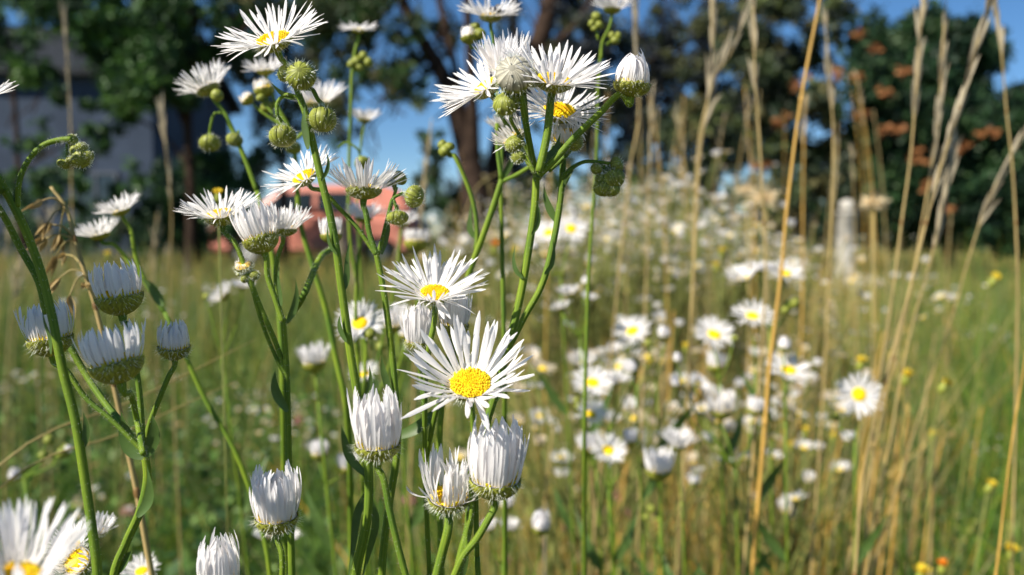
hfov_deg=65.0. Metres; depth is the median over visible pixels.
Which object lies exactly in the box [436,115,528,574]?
fleabane plant
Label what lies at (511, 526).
fleabane plant
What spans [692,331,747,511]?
fleabane plant
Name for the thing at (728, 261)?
fleabane plant
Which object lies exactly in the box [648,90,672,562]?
dry grass stalk
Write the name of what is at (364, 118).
fleabane plant
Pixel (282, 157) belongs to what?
tree
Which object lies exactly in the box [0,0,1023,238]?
sky
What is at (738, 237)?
fleabane plant
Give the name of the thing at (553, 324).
dry grass stalk
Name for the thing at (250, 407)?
fleabane plant
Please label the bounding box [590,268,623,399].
fleabane plant
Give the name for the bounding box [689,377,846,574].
fleabane plant
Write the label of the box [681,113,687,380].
dry grass stalk
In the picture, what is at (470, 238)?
fleabane plant
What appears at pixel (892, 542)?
dry grass stalk
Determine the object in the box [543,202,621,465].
fleabane plant
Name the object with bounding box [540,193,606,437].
fleabane plant
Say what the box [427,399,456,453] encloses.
fleabane plant
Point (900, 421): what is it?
dry grass stalk
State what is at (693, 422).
dry grass stalk
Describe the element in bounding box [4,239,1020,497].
ground
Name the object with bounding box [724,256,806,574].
fleabane plant
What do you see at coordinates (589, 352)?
fleabane plant
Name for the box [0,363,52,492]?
fleabane plant
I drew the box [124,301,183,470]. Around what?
fleabane plant
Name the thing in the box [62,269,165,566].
fleabane plant
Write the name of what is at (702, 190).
fleabane plant
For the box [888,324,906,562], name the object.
dry grass stalk
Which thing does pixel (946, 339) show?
fleabane plant
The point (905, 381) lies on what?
yellow flower
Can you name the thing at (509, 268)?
fleabane plant
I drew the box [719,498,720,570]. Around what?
dry grass stalk
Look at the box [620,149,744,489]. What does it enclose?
fleabane plant
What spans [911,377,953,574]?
yellow flower
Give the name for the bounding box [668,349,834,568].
fleabane plant
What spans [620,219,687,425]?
fleabane plant
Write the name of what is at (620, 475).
fleabane plant
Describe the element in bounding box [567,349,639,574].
fleabane plant
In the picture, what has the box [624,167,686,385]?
fleabane plant
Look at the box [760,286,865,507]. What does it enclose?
fleabane plant
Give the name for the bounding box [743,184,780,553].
dry thistle
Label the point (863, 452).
dry grass stalk
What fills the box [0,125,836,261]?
hedge
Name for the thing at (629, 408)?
fleabane plant
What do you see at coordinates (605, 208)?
dry grass stalk
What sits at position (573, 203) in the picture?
fleabane plant
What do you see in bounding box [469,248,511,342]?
fleabane plant
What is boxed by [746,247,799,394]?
fleabane plant
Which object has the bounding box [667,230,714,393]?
fleabane plant
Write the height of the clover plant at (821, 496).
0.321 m
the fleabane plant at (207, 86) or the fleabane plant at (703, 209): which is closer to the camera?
the fleabane plant at (207, 86)
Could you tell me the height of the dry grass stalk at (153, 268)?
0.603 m
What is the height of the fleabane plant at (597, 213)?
0.681 m
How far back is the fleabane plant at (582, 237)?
1.44 m
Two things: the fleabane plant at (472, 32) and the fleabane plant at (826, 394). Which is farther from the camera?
the fleabane plant at (826, 394)
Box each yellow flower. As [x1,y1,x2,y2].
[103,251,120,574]
[511,246,517,574]
[645,359,650,567]
[682,342,688,574]
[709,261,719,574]
[714,247,725,574]
[788,441,794,554]
[800,426,808,574]
[828,432,838,574]
[852,355,867,573]
[896,368,913,574]
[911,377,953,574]
[913,562,931,574]
[925,430,936,574]
[947,272,1002,574]
[973,479,997,574]
[1005,543,1020,574]
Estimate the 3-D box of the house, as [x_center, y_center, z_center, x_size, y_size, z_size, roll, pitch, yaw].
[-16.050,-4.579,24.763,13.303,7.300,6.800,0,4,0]
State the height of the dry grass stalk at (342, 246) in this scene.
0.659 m
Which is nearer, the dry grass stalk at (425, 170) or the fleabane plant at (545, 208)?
the dry grass stalk at (425, 170)
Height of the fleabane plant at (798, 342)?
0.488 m
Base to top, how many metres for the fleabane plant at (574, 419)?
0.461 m
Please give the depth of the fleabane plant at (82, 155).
0.11 m
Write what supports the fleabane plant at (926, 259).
on the ground at (688, 325)
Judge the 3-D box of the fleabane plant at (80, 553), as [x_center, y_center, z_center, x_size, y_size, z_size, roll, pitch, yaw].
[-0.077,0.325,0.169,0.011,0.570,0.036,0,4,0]
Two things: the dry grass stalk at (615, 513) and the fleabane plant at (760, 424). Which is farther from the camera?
the dry grass stalk at (615, 513)
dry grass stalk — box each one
[0,214,17,290]
[0,340,253,465]
[0,380,237,487]
[4,245,29,558]
[11,252,27,482]
[21,186,154,574]
[35,213,60,476]
[37,237,45,504]
[40,199,63,523]
[55,251,64,426]
[59,0,92,494]
[93,260,99,488]
[121,261,149,574]
[147,205,163,517]
[148,252,163,539]
[155,89,181,574]
[158,242,169,442]
[182,257,190,520]
[331,203,346,389]
[335,211,347,574]
[349,247,359,528]
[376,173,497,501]
[376,228,404,502]
[406,118,431,567]
[437,204,452,254]
[452,201,468,434]
[475,191,486,574]
[489,180,499,405]
[504,162,522,574]
[524,220,534,489]
[535,92,565,457]
[537,406,555,574]
[541,94,556,566]
[543,505,546,574]
[549,223,561,513]
[579,129,595,503]
[582,147,591,365]
[588,469,597,574]
[589,0,639,574]
[603,92,608,395]
[607,426,629,574]
[616,368,641,563]
[617,467,624,561]
[621,182,629,560]
[636,78,654,574]
[637,97,641,427]
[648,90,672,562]
[649,340,666,572]
[654,173,667,398]
[655,107,657,217]
[655,112,680,425]
[659,311,673,574]
[673,104,698,546]
[673,339,710,570]
[674,144,698,462]
[675,0,750,574]
[675,340,686,524]
[677,95,684,479]
[678,341,707,561]
[679,0,717,574]
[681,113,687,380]
[684,347,703,529]
[699,112,725,463]
[714,96,752,537]
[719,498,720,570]
[736,188,752,501]
[740,178,760,549]
[742,0,766,574]
[743,91,759,464]
[744,87,755,509]
[748,310,771,526]
[750,0,820,574]
[751,415,759,555]
[774,399,782,568]
[780,404,783,512]
[783,120,785,336]
[792,217,814,423]
[793,93,808,574]
[810,1,833,574]
[813,407,838,574]
[816,149,836,424]
[823,137,839,485]
[824,399,847,573]
[831,126,836,331]
[844,2,949,574]
[847,331,884,574]
[848,144,856,574]
[849,411,862,573]
[850,91,865,362]
[852,0,993,574]
[852,69,877,515]
[857,86,871,493]
[860,0,927,574]
[863,450,879,574]
[864,128,962,574]
[868,352,890,533]
[870,129,1023,574]
[873,108,887,357]
[874,355,897,558]
[875,455,885,574]
[877,343,915,573]
[878,403,905,574]
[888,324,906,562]
[888,405,909,574]
[893,418,911,569]
[902,367,908,550]
[905,328,936,574]
[910,446,923,573]
[921,426,945,563]
[928,454,936,574]
[942,212,950,431]
[963,407,981,560]
[992,0,1018,574]
[994,363,1023,574]
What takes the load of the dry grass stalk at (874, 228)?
on the ground at (688, 325)
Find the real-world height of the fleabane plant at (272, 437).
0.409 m
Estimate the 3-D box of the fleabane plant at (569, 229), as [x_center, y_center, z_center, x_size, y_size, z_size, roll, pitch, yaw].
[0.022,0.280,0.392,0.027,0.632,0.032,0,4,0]
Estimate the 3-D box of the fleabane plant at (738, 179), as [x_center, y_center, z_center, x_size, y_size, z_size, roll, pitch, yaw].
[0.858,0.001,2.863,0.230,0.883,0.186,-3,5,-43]
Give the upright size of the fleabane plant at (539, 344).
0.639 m
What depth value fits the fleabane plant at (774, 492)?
0.98 m
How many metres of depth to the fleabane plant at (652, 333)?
1.59 m
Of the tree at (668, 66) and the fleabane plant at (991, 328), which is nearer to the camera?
the fleabane plant at (991, 328)
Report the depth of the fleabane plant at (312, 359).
0.29 m
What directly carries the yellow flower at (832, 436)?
on the ground at (688, 325)
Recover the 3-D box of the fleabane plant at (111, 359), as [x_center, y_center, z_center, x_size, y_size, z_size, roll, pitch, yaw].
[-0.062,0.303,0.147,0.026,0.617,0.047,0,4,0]
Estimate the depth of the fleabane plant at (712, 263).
2.00 m
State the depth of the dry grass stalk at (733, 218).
1.18 m
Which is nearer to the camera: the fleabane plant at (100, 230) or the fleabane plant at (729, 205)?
the fleabane plant at (100, 230)
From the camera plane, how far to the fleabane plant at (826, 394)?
0.71 m
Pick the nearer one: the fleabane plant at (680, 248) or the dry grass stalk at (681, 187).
the fleabane plant at (680, 248)
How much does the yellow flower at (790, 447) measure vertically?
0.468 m
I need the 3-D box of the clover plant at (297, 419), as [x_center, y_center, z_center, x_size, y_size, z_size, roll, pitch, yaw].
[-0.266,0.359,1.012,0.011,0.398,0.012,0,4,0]
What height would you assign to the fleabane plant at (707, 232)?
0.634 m
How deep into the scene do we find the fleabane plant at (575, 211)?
1.07 m
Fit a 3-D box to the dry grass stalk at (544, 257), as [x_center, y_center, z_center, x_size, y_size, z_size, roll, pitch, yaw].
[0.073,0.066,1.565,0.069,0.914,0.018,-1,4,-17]
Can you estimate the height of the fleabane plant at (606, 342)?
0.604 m
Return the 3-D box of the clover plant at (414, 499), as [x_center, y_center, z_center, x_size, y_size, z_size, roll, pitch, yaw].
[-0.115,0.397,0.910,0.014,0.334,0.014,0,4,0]
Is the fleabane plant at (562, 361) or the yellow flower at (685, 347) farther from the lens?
the fleabane plant at (562, 361)
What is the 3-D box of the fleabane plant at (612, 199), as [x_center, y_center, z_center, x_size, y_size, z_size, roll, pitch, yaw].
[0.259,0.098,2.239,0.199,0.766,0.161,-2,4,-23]
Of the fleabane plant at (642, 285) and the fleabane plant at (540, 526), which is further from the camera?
the fleabane plant at (642, 285)
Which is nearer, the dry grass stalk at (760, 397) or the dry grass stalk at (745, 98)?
the dry grass stalk at (760, 397)
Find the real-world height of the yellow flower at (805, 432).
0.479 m
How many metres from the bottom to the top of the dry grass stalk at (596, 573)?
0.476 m
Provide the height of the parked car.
1.640 m
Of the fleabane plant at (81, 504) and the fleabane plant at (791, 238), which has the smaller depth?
the fleabane plant at (81, 504)
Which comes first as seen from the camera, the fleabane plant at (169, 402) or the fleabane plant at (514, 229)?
the fleabane plant at (169, 402)
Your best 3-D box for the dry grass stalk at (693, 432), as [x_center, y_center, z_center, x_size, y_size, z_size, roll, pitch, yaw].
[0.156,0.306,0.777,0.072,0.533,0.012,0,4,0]
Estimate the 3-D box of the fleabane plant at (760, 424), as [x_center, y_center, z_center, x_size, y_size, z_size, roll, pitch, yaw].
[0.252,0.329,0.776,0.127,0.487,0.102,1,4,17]
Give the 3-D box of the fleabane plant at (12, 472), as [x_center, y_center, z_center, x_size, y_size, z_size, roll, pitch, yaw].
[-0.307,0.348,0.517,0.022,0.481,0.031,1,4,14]
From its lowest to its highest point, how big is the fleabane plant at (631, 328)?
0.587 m
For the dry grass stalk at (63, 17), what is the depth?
0.55 m
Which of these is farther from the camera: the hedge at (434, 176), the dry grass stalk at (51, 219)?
the hedge at (434, 176)
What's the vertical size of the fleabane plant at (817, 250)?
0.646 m
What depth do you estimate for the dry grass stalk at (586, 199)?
2.48 m
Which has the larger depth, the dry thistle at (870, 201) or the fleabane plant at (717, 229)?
the fleabane plant at (717, 229)
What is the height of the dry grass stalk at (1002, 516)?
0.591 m
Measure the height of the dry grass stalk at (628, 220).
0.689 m
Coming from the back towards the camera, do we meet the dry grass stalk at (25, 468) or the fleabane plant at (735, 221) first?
the fleabane plant at (735, 221)
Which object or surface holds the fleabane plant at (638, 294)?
on the ground at (688, 325)
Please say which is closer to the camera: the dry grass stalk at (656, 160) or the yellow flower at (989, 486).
the yellow flower at (989, 486)
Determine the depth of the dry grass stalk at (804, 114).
0.70 m
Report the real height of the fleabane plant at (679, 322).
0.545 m
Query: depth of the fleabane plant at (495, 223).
2.08 m
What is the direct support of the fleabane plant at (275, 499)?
on the ground at (688, 325)
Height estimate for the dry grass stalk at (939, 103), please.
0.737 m
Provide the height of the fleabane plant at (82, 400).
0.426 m
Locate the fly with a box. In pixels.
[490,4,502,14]
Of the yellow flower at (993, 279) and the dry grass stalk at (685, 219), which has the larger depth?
the dry grass stalk at (685, 219)
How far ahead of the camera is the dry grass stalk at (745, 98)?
1.00 m
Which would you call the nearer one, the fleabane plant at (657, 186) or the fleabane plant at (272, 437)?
the fleabane plant at (272, 437)
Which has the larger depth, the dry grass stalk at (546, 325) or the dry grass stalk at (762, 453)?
the dry grass stalk at (546, 325)
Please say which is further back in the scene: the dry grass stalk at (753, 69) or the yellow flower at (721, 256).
the yellow flower at (721, 256)
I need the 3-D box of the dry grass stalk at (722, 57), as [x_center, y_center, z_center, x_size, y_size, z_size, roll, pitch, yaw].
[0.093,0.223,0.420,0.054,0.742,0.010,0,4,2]
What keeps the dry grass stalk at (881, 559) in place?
on the ground at (688, 325)
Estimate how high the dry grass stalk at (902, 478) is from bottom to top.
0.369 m
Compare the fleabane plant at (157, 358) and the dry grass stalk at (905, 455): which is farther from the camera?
the fleabane plant at (157, 358)
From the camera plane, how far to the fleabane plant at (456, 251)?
1.07 m
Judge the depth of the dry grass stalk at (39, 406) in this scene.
1.18 m
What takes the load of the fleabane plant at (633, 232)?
on the ground at (688, 325)
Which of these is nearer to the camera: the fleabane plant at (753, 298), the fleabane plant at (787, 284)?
the fleabane plant at (787, 284)
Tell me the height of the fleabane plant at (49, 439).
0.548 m
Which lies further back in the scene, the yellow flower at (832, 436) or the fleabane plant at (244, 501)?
the yellow flower at (832, 436)
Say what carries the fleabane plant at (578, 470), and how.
on the ground at (688, 325)
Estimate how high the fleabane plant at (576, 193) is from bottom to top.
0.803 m
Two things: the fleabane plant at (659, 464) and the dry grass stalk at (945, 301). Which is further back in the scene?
the dry grass stalk at (945, 301)
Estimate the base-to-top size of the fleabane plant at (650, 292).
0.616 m
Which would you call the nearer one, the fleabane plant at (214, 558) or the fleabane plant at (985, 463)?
the fleabane plant at (214, 558)
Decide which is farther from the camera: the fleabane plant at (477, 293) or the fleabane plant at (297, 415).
the fleabane plant at (477, 293)
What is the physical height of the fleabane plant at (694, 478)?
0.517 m
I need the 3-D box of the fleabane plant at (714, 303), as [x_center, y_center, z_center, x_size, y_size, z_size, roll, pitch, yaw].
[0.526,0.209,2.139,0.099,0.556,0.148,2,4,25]
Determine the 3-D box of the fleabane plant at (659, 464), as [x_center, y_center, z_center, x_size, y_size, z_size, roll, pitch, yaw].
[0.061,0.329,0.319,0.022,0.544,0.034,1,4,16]
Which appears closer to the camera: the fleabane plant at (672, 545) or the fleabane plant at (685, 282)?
the fleabane plant at (672, 545)
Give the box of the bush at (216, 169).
[132,143,270,267]
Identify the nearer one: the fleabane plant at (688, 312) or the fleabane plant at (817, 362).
the fleabane plant at (817, 362)
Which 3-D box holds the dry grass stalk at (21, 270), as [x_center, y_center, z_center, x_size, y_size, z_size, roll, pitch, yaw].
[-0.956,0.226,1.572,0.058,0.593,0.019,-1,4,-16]
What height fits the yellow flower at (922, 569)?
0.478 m
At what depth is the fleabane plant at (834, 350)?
1.32 m
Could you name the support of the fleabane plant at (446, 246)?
on the ground at (688, 325)
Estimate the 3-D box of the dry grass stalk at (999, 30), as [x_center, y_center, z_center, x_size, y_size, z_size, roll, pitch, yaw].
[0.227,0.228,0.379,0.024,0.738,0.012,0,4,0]
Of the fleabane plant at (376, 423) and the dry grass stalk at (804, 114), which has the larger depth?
the dry grass stalk at (804, 114)
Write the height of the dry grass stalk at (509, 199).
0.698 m
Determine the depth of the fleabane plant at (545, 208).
4.31 m
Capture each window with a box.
[0,172,42,222]
[73,172,118,222]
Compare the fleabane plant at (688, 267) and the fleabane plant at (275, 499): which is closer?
the fleabane plant at (275, 499)
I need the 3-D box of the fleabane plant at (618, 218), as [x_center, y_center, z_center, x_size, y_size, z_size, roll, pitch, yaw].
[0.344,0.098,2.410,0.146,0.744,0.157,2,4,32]
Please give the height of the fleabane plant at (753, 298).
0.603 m
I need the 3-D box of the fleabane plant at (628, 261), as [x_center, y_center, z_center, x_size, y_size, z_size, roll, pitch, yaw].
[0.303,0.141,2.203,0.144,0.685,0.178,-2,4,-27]
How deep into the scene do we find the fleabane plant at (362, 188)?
0.13 m
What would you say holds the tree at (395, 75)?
on the ground at (688, 325)
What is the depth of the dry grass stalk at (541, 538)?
0.50 m
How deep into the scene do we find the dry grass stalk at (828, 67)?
0.42 m
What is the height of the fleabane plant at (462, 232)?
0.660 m
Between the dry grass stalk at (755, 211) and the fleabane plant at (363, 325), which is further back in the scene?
the dry grass stalk at (755, 211)
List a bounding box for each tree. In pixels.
[0,0,137,271]
[1,0,269,279]
[223,0,424,274]
[225,0,515,278]
[485,0,806,266]
[652,0,867,278]
[824,0,1023,283]
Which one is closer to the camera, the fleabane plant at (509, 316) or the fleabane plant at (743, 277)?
the fleabane plant at (743, 277)
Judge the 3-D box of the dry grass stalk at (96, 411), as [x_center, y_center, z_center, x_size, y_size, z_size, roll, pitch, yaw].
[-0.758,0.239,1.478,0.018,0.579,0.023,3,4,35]
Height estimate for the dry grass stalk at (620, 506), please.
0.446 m
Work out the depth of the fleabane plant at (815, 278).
1.33 m
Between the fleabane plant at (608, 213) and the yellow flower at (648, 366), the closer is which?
the yellow flower at (648, 366)
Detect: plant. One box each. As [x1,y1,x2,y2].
[0,80,102,574]
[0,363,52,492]
[0,494,89,574]
[8,468,41,548]
[13,258,194,574]
[22,434,71,554]
[45,511,117,574]
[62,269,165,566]
[68,191,272,574]
[69,356,101,516]
[71,473,130,566]
[120,552,160,574]
[121,505,133,574]
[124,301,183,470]
[152,365,183,451]
[167,418,188,458]
[173,57,287,574]
[175,185,341,574]
[189,270,263,480]
[196,528,239,574]
[202,278,271,574]
[202,383,269,567]
[211,0,379,574]
[212,188,228,537]
[235,386,270,447]
[238,54,354,574]
[248,418,336,574]
[249,459,302,574]
[251,528,301,574]
[263,145,446,574]
[291,394,338,531]
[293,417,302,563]
[295,339,337,574]
[298,436,359,574]
[334,198,428,574]
[337,108,382,574]
[338,19,378,574]
[347,383,408,574]
[375,243,488,574]
[376,302,447,574]
[397,311,534,574]
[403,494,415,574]
[406,222,471,429]
[406,443,477,574]
[420,214,510,549]
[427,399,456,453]
[431,28,651,574]
[431,290,509,521]
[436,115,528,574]
[445,217,566,572]
[445,234,499,316]
[448,214,482,316]
[448,216,498,348]
[451,413,529,574]
[452,345,649,574]
[457,0,524,574]
[460,230,511,343]
[464,215,546,560]
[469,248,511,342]
[473,225,575,544]
[478,197,524,335]
[479,212,524,392]
[479,495,520,574]
[480,229,524,403]
[482,174,531,309]
[485,310,701,574]
[486,202,528,362]
[491,203,530,351]
[491,396,581,573]
[496,183,530,337]
[505,210,597,462]
[508,278,606,499]
[509,221,588,473]
[511,236,597,515]
[517,201,646,572]
[519,244,597,506]
[522,260,589,509]
[522,266,576,470]
[523,225,638,565]
[529,182,663,546]
[531,508,550,574]
[533,212,587,574]
[534,383,737,574]
[539,172,602,358]
[539,196,567,221]
[540,160,631,486]
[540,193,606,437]
[540,204,608,423]
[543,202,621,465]
[543,254,614,484]
[545,394,604,527]
[546,212,630,491]
[549,276,619,574]
[550,273,617,478]
[560,196,679,535]
[560,216,644,488]
[562,191,619,400]
[562,194,590,320]
[562,251,651,560]
[564,315,712,574]
[565,328,656,526]
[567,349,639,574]
[571,218,660,494]
[573,397,608,574]
[575,232,678,533]
[576,427,655,574]
[577,185,645,385]
[577,205,709,561]
[582,0,635,574]
[585,219,688,544]
[585,236,628,407]
[588,354,691,562]
[590,190,630,316]
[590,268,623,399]
[595,278,673,527]
[595,379,736,574]
[596,196,668,452]
[596,241,697,553]
[598,197,657,370]
[600,211,684,428]
[601,149,732,523]
[603,216,650,371]
[608,222,685,526]
[610,243,660,532]
[612,314,656,574]
[613,252,689,447]
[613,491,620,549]
[616,283,688,530]
[617,241,681,429]
[618,174,682,274]
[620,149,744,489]
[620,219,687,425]
[621,198,737,534]
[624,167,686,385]
[628,207,712,491]
[630,324,697,574]
[632,239,722,524]
[641,188,682,226]
[643,253,733,559]
[643,444,702,574]
[643,504,658,574]
[653,230,774,530]
[654,247,714,428]
[655,222,744,495]
[656,423,697,574]
[661,399,854,574]
[664,192,774,539]
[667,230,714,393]
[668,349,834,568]
[670,351,770,574]
[671,184,729,401]
[674,210,717,369]
[680,185,731,308]
[683,248,763,504]
[688,244,719,326]
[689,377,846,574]
[691,202,785,534]
[691,314,743,574]
[692,218,745,444]
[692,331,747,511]
[692,435,733,547]
[695,264,728,426]
[697,205,780,421]
[699,220,772,413]
[701,218,806,520]
[704,254,774,444]
[712,347,871,574]
[713,373,844,574]
[720,163,785,251]
[721,219,757,317]
[722,238,822,400]
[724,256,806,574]
[729,225,797,387]
[729,336,808,542]
[731,246,780,362]
[731,253,827,433]
[731,297,788,574]
[731,446,816,526]
[741,242,804,438]
[743,347,870,572]
[744,233,798,372]
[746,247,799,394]
[751,335,814,574]
[755,222,857,508]
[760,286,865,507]
[771,252,819,352]
[772,336,796,424]
[787,239,837,337]
[819,255,955,558]
[819,331,897,448]
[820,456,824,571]
[829,308,892,497]
[832,370,890,564]
[916,284,986,449]
[942,328,980,414]
[968,319,1011,424]
[971,436,1012,505]
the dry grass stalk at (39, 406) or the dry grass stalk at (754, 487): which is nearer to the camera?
the dry grass stalk at (754, 487)
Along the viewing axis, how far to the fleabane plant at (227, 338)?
1.57 m
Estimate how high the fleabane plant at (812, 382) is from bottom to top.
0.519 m
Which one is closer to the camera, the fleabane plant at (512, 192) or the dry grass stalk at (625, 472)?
the dry grass stalk at (625, 472)
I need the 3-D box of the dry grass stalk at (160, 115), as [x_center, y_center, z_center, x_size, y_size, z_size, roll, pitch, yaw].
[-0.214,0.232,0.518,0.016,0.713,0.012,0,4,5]
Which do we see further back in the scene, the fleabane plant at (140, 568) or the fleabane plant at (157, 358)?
the fleabane plant at (157, 358)
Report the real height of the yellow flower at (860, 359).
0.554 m
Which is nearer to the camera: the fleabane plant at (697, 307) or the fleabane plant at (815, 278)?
the fleabane plant at (815, 278)
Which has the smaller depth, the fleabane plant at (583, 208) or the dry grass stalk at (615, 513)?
the dry grass stalk at (615, 513)
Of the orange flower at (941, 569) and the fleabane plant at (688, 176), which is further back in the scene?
the fleabane plant at (688, 176)
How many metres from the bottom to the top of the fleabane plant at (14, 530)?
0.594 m
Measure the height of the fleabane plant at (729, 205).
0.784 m
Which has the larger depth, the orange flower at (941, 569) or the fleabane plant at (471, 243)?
the fleabane plant at (471, 243)
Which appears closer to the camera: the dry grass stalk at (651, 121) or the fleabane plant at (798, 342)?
the dry grass stalk at (651, 121)
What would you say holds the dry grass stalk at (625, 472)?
on the ground at (688, 325)
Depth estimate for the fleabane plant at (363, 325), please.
0.21 m
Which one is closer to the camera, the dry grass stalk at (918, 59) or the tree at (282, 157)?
the dry grass stalk at (918, 59)
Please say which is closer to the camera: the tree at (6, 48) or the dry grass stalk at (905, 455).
the dry grass stalk at (905, 455)
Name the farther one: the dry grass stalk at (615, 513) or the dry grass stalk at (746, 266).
the dry grass stalk at (746, 266)
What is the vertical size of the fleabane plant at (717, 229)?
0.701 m
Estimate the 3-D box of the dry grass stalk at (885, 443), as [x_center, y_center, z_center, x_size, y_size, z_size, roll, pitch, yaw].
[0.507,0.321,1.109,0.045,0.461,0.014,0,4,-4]
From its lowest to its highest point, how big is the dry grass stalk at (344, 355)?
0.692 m
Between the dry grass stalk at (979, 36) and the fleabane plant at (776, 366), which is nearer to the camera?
the dry grass stalk at (979, 36)
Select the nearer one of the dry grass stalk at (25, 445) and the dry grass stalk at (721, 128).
the dry grass stalk at (25, 445)
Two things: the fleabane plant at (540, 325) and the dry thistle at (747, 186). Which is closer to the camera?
the dry thistle at (747, 186)
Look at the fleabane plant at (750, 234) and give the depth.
1.21 m
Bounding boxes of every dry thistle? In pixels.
[733,179,757,541]
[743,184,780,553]
[858,186,890,573]
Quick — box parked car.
[206,185,428,269]
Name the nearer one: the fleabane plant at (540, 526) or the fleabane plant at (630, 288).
the fleabane plant at (540, 526)
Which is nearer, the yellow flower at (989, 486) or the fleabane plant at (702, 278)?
the yellow flower at (989, 486)
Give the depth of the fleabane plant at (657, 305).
1.04 m
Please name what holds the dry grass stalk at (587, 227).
on the ground at (688, 325)
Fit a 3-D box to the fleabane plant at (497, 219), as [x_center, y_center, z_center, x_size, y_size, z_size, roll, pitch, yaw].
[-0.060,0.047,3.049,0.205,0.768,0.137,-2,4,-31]
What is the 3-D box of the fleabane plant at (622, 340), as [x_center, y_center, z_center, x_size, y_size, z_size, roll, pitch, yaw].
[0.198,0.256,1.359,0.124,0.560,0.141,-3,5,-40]
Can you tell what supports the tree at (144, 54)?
on the ground at (688, 325)
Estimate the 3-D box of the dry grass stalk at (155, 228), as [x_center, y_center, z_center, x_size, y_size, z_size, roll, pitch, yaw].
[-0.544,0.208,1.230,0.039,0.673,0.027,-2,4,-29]
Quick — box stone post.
[833,199,857,293]
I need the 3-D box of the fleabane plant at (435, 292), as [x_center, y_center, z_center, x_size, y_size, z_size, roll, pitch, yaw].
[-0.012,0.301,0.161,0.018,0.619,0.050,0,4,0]
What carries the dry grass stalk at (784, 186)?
on the ground at (688, 325)
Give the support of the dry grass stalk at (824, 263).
on the ground at (688, 325)
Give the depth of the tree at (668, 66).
11.35 m
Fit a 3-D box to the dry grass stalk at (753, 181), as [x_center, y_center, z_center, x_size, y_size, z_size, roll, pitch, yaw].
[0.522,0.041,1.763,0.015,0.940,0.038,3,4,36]
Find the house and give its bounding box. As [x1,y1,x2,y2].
[0,26,242,258]
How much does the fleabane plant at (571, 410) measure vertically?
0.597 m
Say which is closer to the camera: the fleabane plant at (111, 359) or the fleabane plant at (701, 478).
the fleabane plant at (111, 359)
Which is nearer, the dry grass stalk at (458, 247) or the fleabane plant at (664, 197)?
the dry grass stalk at (458, 247)
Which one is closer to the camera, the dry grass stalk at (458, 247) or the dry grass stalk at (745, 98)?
the dry grass stalk at (745, 98)
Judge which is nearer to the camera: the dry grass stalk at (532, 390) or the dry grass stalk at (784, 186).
the dry grass stalk at (532, 390)
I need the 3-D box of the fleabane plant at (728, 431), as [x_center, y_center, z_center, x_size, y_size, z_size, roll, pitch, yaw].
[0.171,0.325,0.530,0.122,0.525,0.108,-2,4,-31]
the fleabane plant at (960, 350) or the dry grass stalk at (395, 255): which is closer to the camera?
the dry grass stalk at (395, 255)
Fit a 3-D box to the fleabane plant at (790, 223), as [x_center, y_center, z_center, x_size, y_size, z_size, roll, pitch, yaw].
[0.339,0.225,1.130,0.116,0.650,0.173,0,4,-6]
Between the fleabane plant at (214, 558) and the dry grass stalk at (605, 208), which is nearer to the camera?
the fleabane plant at (214, 558)
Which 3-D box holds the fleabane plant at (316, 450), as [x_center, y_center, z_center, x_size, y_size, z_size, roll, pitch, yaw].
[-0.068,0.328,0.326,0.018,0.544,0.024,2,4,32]
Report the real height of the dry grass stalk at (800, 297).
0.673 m
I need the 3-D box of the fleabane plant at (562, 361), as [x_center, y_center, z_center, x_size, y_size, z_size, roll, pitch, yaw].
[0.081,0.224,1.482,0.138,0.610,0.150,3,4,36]
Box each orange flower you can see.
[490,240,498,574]
[936,558,947,574]
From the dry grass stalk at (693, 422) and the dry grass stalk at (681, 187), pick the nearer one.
the dry grass stalk at (693, 422)
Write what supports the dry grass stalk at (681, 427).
on the ground at (688, 325)
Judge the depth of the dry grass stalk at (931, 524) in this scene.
0.56 m
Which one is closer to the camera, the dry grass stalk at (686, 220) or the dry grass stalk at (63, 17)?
the dry grass stalk at (63, 17)
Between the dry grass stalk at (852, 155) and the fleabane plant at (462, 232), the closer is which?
the dry grass stalk at (852, 155)
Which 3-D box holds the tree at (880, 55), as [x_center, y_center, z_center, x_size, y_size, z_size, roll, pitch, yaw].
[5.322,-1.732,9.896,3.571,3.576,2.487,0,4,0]
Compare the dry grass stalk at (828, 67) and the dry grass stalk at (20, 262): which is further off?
the dry grass stalk at (20, 262)
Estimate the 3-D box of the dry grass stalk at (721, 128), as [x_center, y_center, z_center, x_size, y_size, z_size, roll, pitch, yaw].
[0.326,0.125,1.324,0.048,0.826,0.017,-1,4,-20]
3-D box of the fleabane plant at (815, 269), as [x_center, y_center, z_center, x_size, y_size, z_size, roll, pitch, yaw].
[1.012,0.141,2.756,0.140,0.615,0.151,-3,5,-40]
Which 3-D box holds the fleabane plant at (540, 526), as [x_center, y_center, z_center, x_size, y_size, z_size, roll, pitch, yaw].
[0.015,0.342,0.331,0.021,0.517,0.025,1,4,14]

